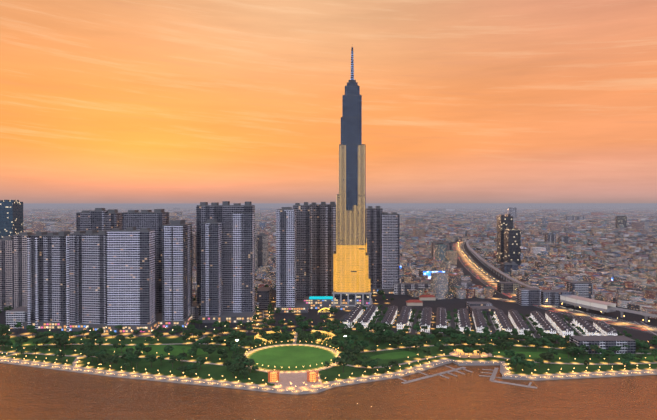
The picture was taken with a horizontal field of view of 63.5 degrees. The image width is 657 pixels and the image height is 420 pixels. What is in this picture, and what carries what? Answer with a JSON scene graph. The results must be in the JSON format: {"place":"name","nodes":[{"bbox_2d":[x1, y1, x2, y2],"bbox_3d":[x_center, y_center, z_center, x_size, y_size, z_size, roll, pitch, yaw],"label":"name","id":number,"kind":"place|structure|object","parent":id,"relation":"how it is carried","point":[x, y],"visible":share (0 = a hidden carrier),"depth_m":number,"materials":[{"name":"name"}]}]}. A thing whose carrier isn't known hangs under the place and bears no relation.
{"place":"outdoors","nodes":[
{"label":"outdoors","id":0,"kind":"place"},
{"bbox_2d":[0,232,35,310],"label":"beige tower","id":1,"kind":"structure","parent":0,"point":[13,271],"depth_m":896.95,"materials":[{"name":"grey concrete"}]},
{"bbox_2d":[61,230,108,330],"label":"apartment building","id":2,"kind":"structure","parent":0,"point":[86,280],"depth_m":766.73,"materials":[{"name":"grey concrete"}]},
{"bbox_2d":[76,208,121,232],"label":"apartment building","id":3,"kind":"structure","parent":0,"point":[99,219],"depth_m":946.65,"materials":[{"name":"grey concrete"}]},
{"bbox_2d":[0,363,656,419],"bbox_3d":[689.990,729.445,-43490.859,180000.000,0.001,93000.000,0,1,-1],"label":"river water","id":4,"kind":"structure","parent":0,"point":[30,393],"depth_m":503.34,"materials":[{"name":"brown liquid"}]},
{"bbox_2d":[397,365,536,388],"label":"marina pontoons","id":5,"kind":"object","parent":4,"relation":"on","point":[493,375],"visible":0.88,"depth_m":568.91,"materials":[{"name":"grey concrete"}]},
{"bbox_2d":[0,204,656,349],"bbox_3d":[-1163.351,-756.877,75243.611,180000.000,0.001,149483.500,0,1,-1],"label":"ground","id":6,"kind":"structure","parent":0,"point":[399,301],"depth_m":919.13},
{"bbox_2d":[0,200,22,238],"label":"blue glass tower","id":7,"kind":"structure","parent":6,"relation":"on","point":[11,217],"depth_m":1385.87,"materials":[{"name":"blue glass"}]},
{"bbox_2d":[22,231,69,328],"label":"apartment building","id":8,"kind":"structure","parent":6,"relation":"on","point":[46,278],"depth_m":779.29,"materials":[{"name":"grey concrete"}]},
{"bbox_2d":[102,227,158,332],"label":"apartment building","id":9,"kind":"structure","parent":6,"relation":"on","point":[130,278],"depth_m":758.57,"materials":[{"name":"grey concrete"}]},
{"bbox_2d":[122,209,192,327],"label":"apartment building","id":10,"kind":"structure","parent":6,"relation":"on","point":[173,276],"depth_m":795.52,"materials":[{"name":"grey concrete"}]},
{"bbox_2d":[220,321,229,329],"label":"tree","id":11,"kind":"object","parent":6,"relation":"on","point":[225,323],"visible":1,"depth_m":760.86,"materials":[{"name":"green plant"}]},
{"bbox_2d":[196,201,256,322],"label":"apartment building","id":12,"kind":"structure","parent":6,"relation":"on","point":[225,260],"depth_m":846.79,"materials":[{"name":"grey concrete"}]},
{"bbox_2d":[295,315,303,321],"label":"tree","id":13,"kind":"object","parent":6,"relation":"on","point":[299,318],"visible":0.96,"depth_m":793.64,"materials":[{"name":"green plant"}]},
{"bbox_2d":[274,202,335,312],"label":"apartment building","id":14,"kind":"structure","parent":6,"relation":"on","point":[305,241],"depth_m":983.43,"materials":[{"name":"grey concrete"}]},
{"bbox_2d":[304,296,332,308],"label":"shopping podium","id":15,"kind":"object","parent":6,"relation":"on","point":[317,302],"visible":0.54,"depth_m":921.61,"materials":[{"name":"grey"}]},
{"bbox_2d":[5,280,635,353],"bbox_3d":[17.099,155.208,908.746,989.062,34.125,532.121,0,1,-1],"label":"low-rise buildings","id":16,"kind":"structure","parent":6,"relation":"on","point":[524,296],"depth_m":920.23,"materials":[{"name":"grey"}]},
{"bbox_2d":[0,330,656,385],"bbox_3d":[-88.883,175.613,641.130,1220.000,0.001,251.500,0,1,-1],"label":"park grass","id":17,"kind":"structure","parent":6,"relation":"on","point":[165,368],"depth_m":624.79,"materials":[{"name":"green plant"}]},
{"bbox_2d":[0,335,7,350],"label":"tree","id":18,"kind":"object","parent":17,"relation":"on","point":[5,338],"visible":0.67,"depth_m":661.76,"materials":[{"name":"green plant"}]},
{"bbox_2d":[0,325,9,329],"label":"tree","id":19,"kind":"object","parent":17,"relation":"on","point":[2,327],"visible":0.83,"depth_m":726.49,"materials":[{"name":"green plant"}]},
{"bbox_2d":[12,342,21,351],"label":"tree","id":20,"kind":"object","parent":17,"relation":"on","point":[17,346],"visible":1,"depth_m":630.42,"materials":[{"name":"green plant"}]},
{"bbox_2d":[15,336,29,345],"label":"tree","id":21,"kind":"object","parent":17,"relation":"on","point":[20,339],"visible":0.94,"depth_m":665.73,"materials":[{"name":"green plant"}]},
{"bbox_2d":[31,345,38,356],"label":"tree","id":22,"kind":"object","parent":17,"relation":"on","point":[35,348],"visible":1,"depth_m":632.57,"materials":[{"name":"green plant"}]},
{"bbox_2d":[35,337,48,348],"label":"tree","id":23,"kind":"object","parent":17,"relation":"on","point":[43,340],"visible":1,"depth_m":666.25,"materials":[{"name":"green plant"}]},
{"bbox_2d":[52,337,66,347],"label":"tree","id":24,"kind":"object","parent":17,"relation":"on","point":[60,341],"visible":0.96,"depth_m":658.36,"materials":[{"name":"green plant"}]},
{"bbox_2d":[86,334,95,338],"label":"tree","id":25,"kind":"object","parent":17,"relation":"on","point":[91,336],"visible":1,"depth_m":699.73,"materials":[{"name":"green plant"}]},
{"bbox_2d":[85,350,98,361],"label":"tree","id":26,"kind":"object","parent":17,"relation":"on","point":[89,353],"visible":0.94,"depth_m":609.75,"materials":[{"name":"green plant"}]},
{"bbox_2d":[98,354,106,364],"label":"tree","id":27,"kind":"object","parent":17,"relation":"on","point":[101,356],"visible":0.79,"depth_m":600.31,"materials":[{"name":"green plant"}]},
{"bbox_2d":[102,355,118,369],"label":"tree","id":28,"kind":"object","parent":17,"relation":"on","point":[112,359],"visible":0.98,"depth_m":582.31,"materials":[{"name":"green plant"}]},
{"bbox_2d":[115,335,124,340],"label":"tree","id":29,"kind":"object","parent":17,"relation":"on","point":[120,337],"visible":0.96,"depth_m":692.59,"materials":[{"name":"green plant"}]},
{"bbox_2d":[125,353,136,365],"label":"tree","id":30,"kind":"object","parent":17,"relation":"on","point":[130,356],"visible":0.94,"depth_m":596.09,"materials":[{"name":"green plant"}]},
{"bbox_2d":[135,343,145,355],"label":"tree","id":31,"kind":"object","parent":17,"relation":"on","point":[139,346],"visible":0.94,"depth_m":635.88,"materials":[{"name":"green plant"}]},
{"bbox_2d":[145,354,156,367],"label":"tree","id":32,"kind":"object","parent":17,"relation":"on","point":[152,358],"visible":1,"depth_m":590.60,"materials":[{"name":"green plant"}]},
{"bbox_2d":[154,331,162,341],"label":"tree","id":33,"kind":"object","parent":17,"relation":"on","point":[158,334],"visible":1,"depth_m":700.34,"materials":[{"name":"green plant"}]},
{"bbox_2d":[164,345,173,356],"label":"tree","id":34,"kind":"object","parent":17,"relation":"on","point":[167,348],"visible":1,"depth_m":632.44,"materials":[{"name":"green plant"}]},
{"bbox_2d":[168,355,176,367],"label":"tree","id":35,"kind":"object","parent":17,"relation":"on","point":[172,358],"visible":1,"depth_m":589.04,"materials":[{"name":"green plant"}]},
{"bbox_2d":[176,355,185,360],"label":"tree","id":36,"kind":"object","parent":17,"relation":"on","point":[180,359],"visible":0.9,"depth_m":602.34,"materials":[{"name":"green plant"}]},
{"bbox_2d":[182,330,191,338],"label":"tree","id":37,"kind":"object","parent":17,"relation":"on","point":[187,335],"visible":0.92,"depth_m":686.69,"materials":[{"name":"green plant"}]},
{"bbox_2d":[191,362,199,372],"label":"tree","id":38,"kind":"object","parent":17,"relation":"on","point":[196,365],"visible":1,"depth_m":569.27,"materials":[{"name":"green plant"}]},
{"bbox_2d":[193,329,202,338],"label":"tree","id":39,"kind":"object","parent":17,"relation":"on","point":[199,332],"visible":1,"depth_m":704.40,"materials":[{"name":"green plant"}]},
{"bbox_2d":[196,356,205,369],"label":"tree","id":40,"kind":"object","parent":17,"relation":"on","point":[200,358],"visible":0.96,"depth_m":582.11,"materials":[{"name":"green plant"}]},
{"bbox_2d":[201,344,216,359],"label":"tree","id":41,"kind":"object","parent":17,"relation":"on","point":[210,348],"visible":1,"depth_m":615.86,"materials":[{"name":"green plant"}]},
{"bbox_2d":[213,335,222,342],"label":"tree","id":42,"kind":"object","parent":17,"relation":"on","point":[218,338],"visible":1,"depth_m":675.63,"materials":[{"name":"green plant"}]},
{"bbox_2d":[230,344,238,351],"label":"tree","id":43,"kind":"object","parent":17,"relation":"on","point":[235,348],"visible":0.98,"depth_m":629.94,"materials":[{"name":"green plant"}]},
{"bbox_2d":[230,330,242,337],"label":"tree","id":44,"kind":"object","parent":17,"relation":"on","point":[237,334],"visible":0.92,"depth_m":690.23,"materials":[{"name":"green plant"}]},
{"bbox_2d":[238,340,249,346],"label":"tree","id":45,"kind":"object","parent":17,"relation":"on","point":[243,343],"visible":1,"depth_m":656.51,"materials":[{"name":"green plant"}]},
{"bbox_2d":[239,369,248,378],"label":"tree","id":46,"kind":"object","parent":17,"relation":"on","point":[242,371],"visible":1,"depth_m":552.85,"materials":[{"name":"green plant"}]},
{"bbox_2d":[254,330,334,343],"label":"park pergola arcs","id":47,"kind":"object","parent":17,"relation":"on","point":[269,332],"visible":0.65,"depth_m":727.23,"materials":[{"name":"yellow"}]},
{"bbox_2d":[298,321,308,330],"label":"tree","id":48,"kind":"object","parent":17,"relation":"on","point":[301,324],"visible":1,"depth_m":750.02,"materials":[{"name":"green plant"}]},
{"bbox_2d":[0,332,656,391],"bbox_3d":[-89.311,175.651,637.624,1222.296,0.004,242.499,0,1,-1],"label":"park paths","id":49,"kind":"structure","parent":17,"relation":"on","point":[297,378],"depth_m":576.76,"materials":[{"name":"beige concrete"}]},
{"bbox_2d":[267,369,279,383],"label":"pavilion","id":50,"kind":"structure","parent":49,"relation":"on","point":[273,377],"depth_m":544.14,"materials":[{"name":"orange"}]},
{"bbox_2d":[306,369,318,382],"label":"pavilion","id":51,"kind":"structure","parent":49,"relation":"on","point":[311,376],"depth_m":544.66,"materials":[{"name":"orange"}]},
{"bbox_2d":[10,340,656,371],"bbox_3d":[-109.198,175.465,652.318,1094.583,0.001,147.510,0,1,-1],"label":"park lawns","id":52,"kind":"structure","parent":17,"relation":"on","point":[292,357],"depth_m":641.19,"materials":[{"name":"green plant"}]},
{"bbox_2d":[338,358,349,372],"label":"tree","id":53,"kind":"object","parent":17,"relation":"on","point":[344,361],"visible":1,"depth_m":573.67,"materials":[{"name":"green plant"}]},
{"bbox_2d":[343,349,353,359],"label":"tree","id":54,"kind":"object","parent":17,"relation":"on","point":[348,352],"visible":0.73,"depth_m":620.30,"materials":[{"name":"green plant"}]},
{"bbox_2d":[348,354,357,364],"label":"tree","id":55,"kind":"object","parent":17,"relation":"on","point":[353,357],"visible":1,"depth_m":601.43,"materials":[{"name":"green plant"}]},
{"bbox_2d":[357,340,368,352],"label":"tree","id":56,"kind":"object","parent":17,"relation":"on","point":[364,343],"visible":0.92,"depth_m":651.28,"materials":[{"name":"green plant"}]},
{"bbox_2d":[364,332,374,341],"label":"tree","id":57,"kind":"object","parent":17,"relation":"on","point":[369,335],"visible":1,"depth_m":697.76,"materials":[{"name":"green plant"}]},
{"bbox_2d":[366,359,377,372],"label":"tree","id":58,"kind":"object","parent":17,"relation":"on","point":[373,363],"visible":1,"depth_m":571.46,"materials":[{"name":"green plant"}]},
{"bbox_2d":[373,326,383,331],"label":"tree","id":59,"kind":"object","parent":17,"relation":"on","point":[379,328],"visible":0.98,"depth_m":721.55,"materials":[{"name":"green plant"}]},
{"bbox_2d":[388,360,398,366],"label":"tree","id":60,"kind":"object","parent":17,"relation":"on","point":[393,363],"visible":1,"depth_m":579.78,"materials":[{"name":"green plant"}]},
{"bbox_2d":[390,332,398,337],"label":"tree","id":61,"kind":"object","parent":17,"relation":"on","point":[392,334],"visible":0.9,"depth_m":694.54,"materials":[{"name":"green plant"}]},
{"bbox_2d":[392,336,404,349],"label":"tree","id":62,"kind":"object","parent":17,"relation":"on","point":[396,339],"visible":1,"depth_m":664.85,"materials":[{"name":"green plant"}]},
{"bbox_2d":[405,341,414,348],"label":"tree","id":63,"kind":"object","parent":17,"relation":"on","point":[410,343],"visible":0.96,"depth_m":659.36,"materials":[{"name":"green plant"}]},
{"bbox_2d":[413,324,420,334],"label":"tree","id":64,"kind":"object","parent":17,"relation":"on","point":[416,327],"visible":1,"depth_m":730.55,"materials":[{"name":"green plant"}]},
{"bbox_2d":[415,341,423,347],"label":"tree","id":65,"kind":"object","parent":17,"relation":"on","point":[419,344],"visible":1,"depth_m":654.54,"materials":[{"name":"green plant"}]},
{"bbox_2d":[423,347,430,360],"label":"tree","id":66,"kind":"object","parent":17,"relation":"on","point":[427,350],"visible":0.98,"depth_m":616.93,"materials":[{"name":"green plant"}]},
{"bbox_2d":[425,334,434,342],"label":"tree","id":67,"kind":"object","parent":17,"relation":"on","point":[431,336],"visible":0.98,"depth_m":694.07,"materials":[{"name":"green plant"}]},
{"bbox_2d":[445,327,454,337],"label":"tree","id":68,"kind":"object","parent":17,"relation":"on","point":[449,330],"visible":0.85,"depth_m":711.66,"materials":[{"name":"green plant"}]},
{"bbox_2d":[457,333,465,341],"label":"tree","id":69,"kind":"object","parent":17,"relation":"on","point":[462,336],"visible":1,"depth_m":676.44,"materials":[{"name":"green plant"}]},
{"bbox_2d":[462,347,473,357],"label":"tree","id":70,"kind":"object","parent":17,"relation":"on","point":[468,350],"visible":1,"depth_m":626.90,"materials":[{"name":"green plant"}]},
{"bbox_2d":[449,349,491,357],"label":"marina colonnade","id":71,"kind":"object","parent":17,"relation":"on","point":[460,353],"visible":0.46,"depth_m":642.96,"materials":[{"name":"brown"}]},
{"bbox_2d":[466,336,476,346],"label":"tree","id":72,"kind":"object","parent":17,"relation":"on","point":[471,339],"visible":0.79,"depth_m":672.22,"materials":[{"name":"green plant"}]},
{"bbox_2d":[476,346,484,353],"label":"tree","id":73,"kind":"object","parent":17,"relation":"on","point":[479,349],"visible":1,"depth_m":624.60,"materials":[{"name":"green plant"}]},
{"bbox_2d":[483,347,493,353],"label":"tree","id":74,"kind":"object","parent":17,"relation":"on","point":[489,349],"visible":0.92,"depth_m":627.84,"materials":[{"name":"green plant"}]},
{"bbox_2d":[487,334,497,343],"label":"tree","id":75,"kind":"object","parent":17,"relation":"on","point":[493,337],"visible":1,"depth_m":681.06,"materials":[{"name":"green plant"}]},
{"bbox_2d":[495,331,506,337],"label":"tree","id":76,"kind":"object","parent":17,"relation":"on","point":[499,334],"visible":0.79,"depth_m":694.71,"materials":[{"name":"green plant"}]},
{"bbox_2d":[498,339,507,349],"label":"tree","id":77,"kind":"object","parent":17,"relation":"on","point":[500,341],"visible":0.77,"depth_m":666.10,"materials":[{"name":"green plant"}]},
{"bbox_2d":[504,349,515,361],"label":"tree","id":78,"kind":"object","parent":17,"relation":"on","point":[511,352],"visible":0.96,"depth_m":613.78,"materials":[{"name":"green plant"}]},
{"bbox_2d":[510,328,517,339],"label":"tree","id":79,"kind":"object","parent":17,"relation":"on","point":[515,332],"visible":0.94,"depth_m":706.35,"materials":[{"name":"green plant"}]},
{"bbox_2d":[510,356,522,365],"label":"tree","id":80,"kind":"object","parent":17,"relation":"on","point":[514,360],"visible":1,"depth_m":579.35,"materials":[{"name":"green plant"}]},
{"bbox_2d":[514,353,525,358],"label":"tree","id":81,"kind":"object","parent":17,"relation":"on","point":[521,355],"visible":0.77,"depth_m":604.23,"materials":[{"name":"green plant"}]},
{"bbox_2d":[526,360,536,372],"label":"tree","id":82,"kind":"object","parent":17,"relation":"on","point":[531,364],"visible":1,"depth_m":570.41,"materials":[{"name":"green plant"}]},
{"bbox_2d":[538,337,548,346],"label":"tree","id":83,"kind":"object","parent":17,"relation":"on","point":[542,339],"visible":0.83,"depth_m":678.62,"materials":[{"name":"green plant"}]},
{"bbox_2d":[544,353,554,359],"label":"tree","id":84,"kind":"object","parent":17,"relation":"on","point":[550,356],"visible":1,"depth_m":606.00,"materials":[{"name":"green plant"}]},
{"bbox_2d":[547,348,557,355],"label":"tree","id":85,"kind":"object","parent":17,"relation":"on","point":[554,351],"visible":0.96,"depth_m":626.48,"materials":[{"name":"green plant"}]},
{"bbox_2d":[562,347,573,357],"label":"tree","id":86,"kind":"object","parent":17,"relation":"on","point":[568,350],"visible":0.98,"depth_m":629.91,"materials":[{"name":"green plant"}]},
{"bbox_2d":[604,350,614,360],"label":"tree","id":87,"kind":"object","parent":17,"relation":"on","point":[608,352],"visible":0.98,"depth_m":619.11,"materials":[{"name":"green plant"}]},
{"bbox_2d":[620,359,630,365],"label":"tree","id":88,"kind":"object","parent":17,"relation":"on","point":[626,362],"visible":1,"depth_m":588.20,"materials":[{"name":"green plant"}]},
{"bbox_2d":[620,353,635,366],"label":"tree","id":89,"kind":"object","parent":17,"relation":"on","point":[629,356],"visible":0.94,"depth_m":593.80,"materials":[{"name":"green plant"}]},
{"bbox_2d":[329,307,338,312],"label":"tree","id":90,"kind":"object","parent":6,"relation":"on","point":[333,310],"visible":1,"depth_m":852.67,"materials":[{"name":"green plant"}]},
{"bbox_2d":[23,205,656,318],"bbox_3d":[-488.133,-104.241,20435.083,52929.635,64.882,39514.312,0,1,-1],"label":"distant cityscape","id":91,"kind":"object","parent":6,"relation":"on","point":[632,285],"visible":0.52,"depth_m":2273.93,"materials":[{"name":"grey concrete"}]},
{"bbox_2d":[331,80,372,309],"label":"landmark tower","id":92,"kind":"structure","parent":6,"relation":"on","point":[351,284],"depth_m":923.51,"materials":[{"name":"gold metal"}]},
{"bbox_2d":[350,47,353,79],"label":"spire","id":93,"kind":"structure","parent":92,"relation":"on","point":[352,68],"depth_m":943.76,"materials":[{"name":"grey metal"}]},
{"bbox_2d":[366,206,399,293],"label":"apartment tower","id":94,"kind":"structure","parent":6,"relation":"on","point":[383,237],"depth_m":1081.94,"materials":[{"name":"grey concrete"}]},
{"bbox_2d":[406,291,435,305],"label":"red roof halls","id":95,"kind":"object","parent":6,"relation":"on","point":[419,302],"visible":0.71,"depth_m":960.18,"materials":[{"name":"beige"}]},
{"bbox_2d":[343,304,617,336],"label":"row houses","id":96,"kind":"structure","parent":6,"relation":"on","point":[550,322],"depth_m":783.52,"materials":[{"name":"stone"}]},
{"bbox_2d":[400,266,612,280],"bbox_3d":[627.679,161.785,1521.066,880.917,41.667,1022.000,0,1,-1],"label":"led billboards","id":97,"kind":"object","parent":6,"relation":"on","point":[428,273],"visible":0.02,"depth_m":1253.85,"materials":[{"name":"blue metal"}]},
{"bbox_2d":[370,311,656,338],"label":"villa streets","id":98,"kind":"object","parent":6,"relation":"on","point":[492,328],"visible":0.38,"depth_m":798.68,"materials":[{"name":"grey asphalt"}]},
{"bbox_2d":[466,238,656,322],"bbox_3d":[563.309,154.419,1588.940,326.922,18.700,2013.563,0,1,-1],"label":"metro viaduct","id":99,"kind":"object","parent":6,"relation":"on","point":[588,303],"visible":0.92,"depth_m":916.16,"materials":[{"name":"concrete"}]},
{"bbox_2d":[497,214,626,264],"bbox_3d":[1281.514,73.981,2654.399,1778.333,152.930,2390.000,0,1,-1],"label":"high-rise buildings","id":100,"kind":"structure","parent":6,"relation":"on","point":[508,242],"depth_m":1479.63,"materials":[{"name":"grey concrete"}]},
{"bbox_2d":[0,360,656,394],"bbox_3d":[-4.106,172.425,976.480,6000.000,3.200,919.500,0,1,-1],"label":"embankment wall","id":101,"kind":"structure","parent":0,"point":[331,386],"depth_m":562.07,"materials":[{"name":"concrete"}]},
{"bbox_2d":[0,0,656,203],"label":"sky","id":102,"kind":"structure","parent":0,"point":[102,101],"materials":[{"name":"orange"}]},
{"bbox_2d":[3,311,656,349],"bbox_3d":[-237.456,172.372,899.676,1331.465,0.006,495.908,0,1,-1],"label":"estate roads","id":103,"kind":"structure","parent":0,"point":[263,314],"depth_m":743.87,"materials":[{"name":"grey asphalt"}]},
{"bbox_2d":[192,207,648,272],"bbox_3d":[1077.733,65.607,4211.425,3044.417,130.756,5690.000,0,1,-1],"label":"distant buildings","id":104,"kind":"structure","parent":0,"point":[261,249],"depth_m":1494.39,"materials":[{"name":"grey"}]},
{"bbox_2d":[452,241,656,333],"bbox_3d":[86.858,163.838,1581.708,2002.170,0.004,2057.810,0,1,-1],"label":"highway road","id":105,"kind":"structure","parent":0,"point":[482,275],"depth_m":993.93,"materials":[{"name":"grey asphalt"}]},
{"label":"lamp light pools","id":106,"kind":"structure","parent":0,"visible":0},
{"bbox_2d":[142,346,151,354],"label":"tree","id":107,"kind":"object","parent":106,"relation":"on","point":[147,349],"visible":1,"depth_m":634.82,"materials":[{"name":"green plant"}]},
{"bbox_2d":[176,365,186,371],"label":"tree","id":108,"kind":"object","parent":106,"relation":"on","point":[181,368],"visible":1,"depth_m":562.67,"materials":[{"name":"green plant"}]},
{"bbox_2d":[2,310,649,387],"bbox_3d":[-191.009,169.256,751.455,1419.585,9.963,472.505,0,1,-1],"label":"street lamps","id":109,"kind":"object","parent":106,"relation":"on","point":[289,367],"visible":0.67,"depth_m":591.20,"materials":[{"name":"yellow"}]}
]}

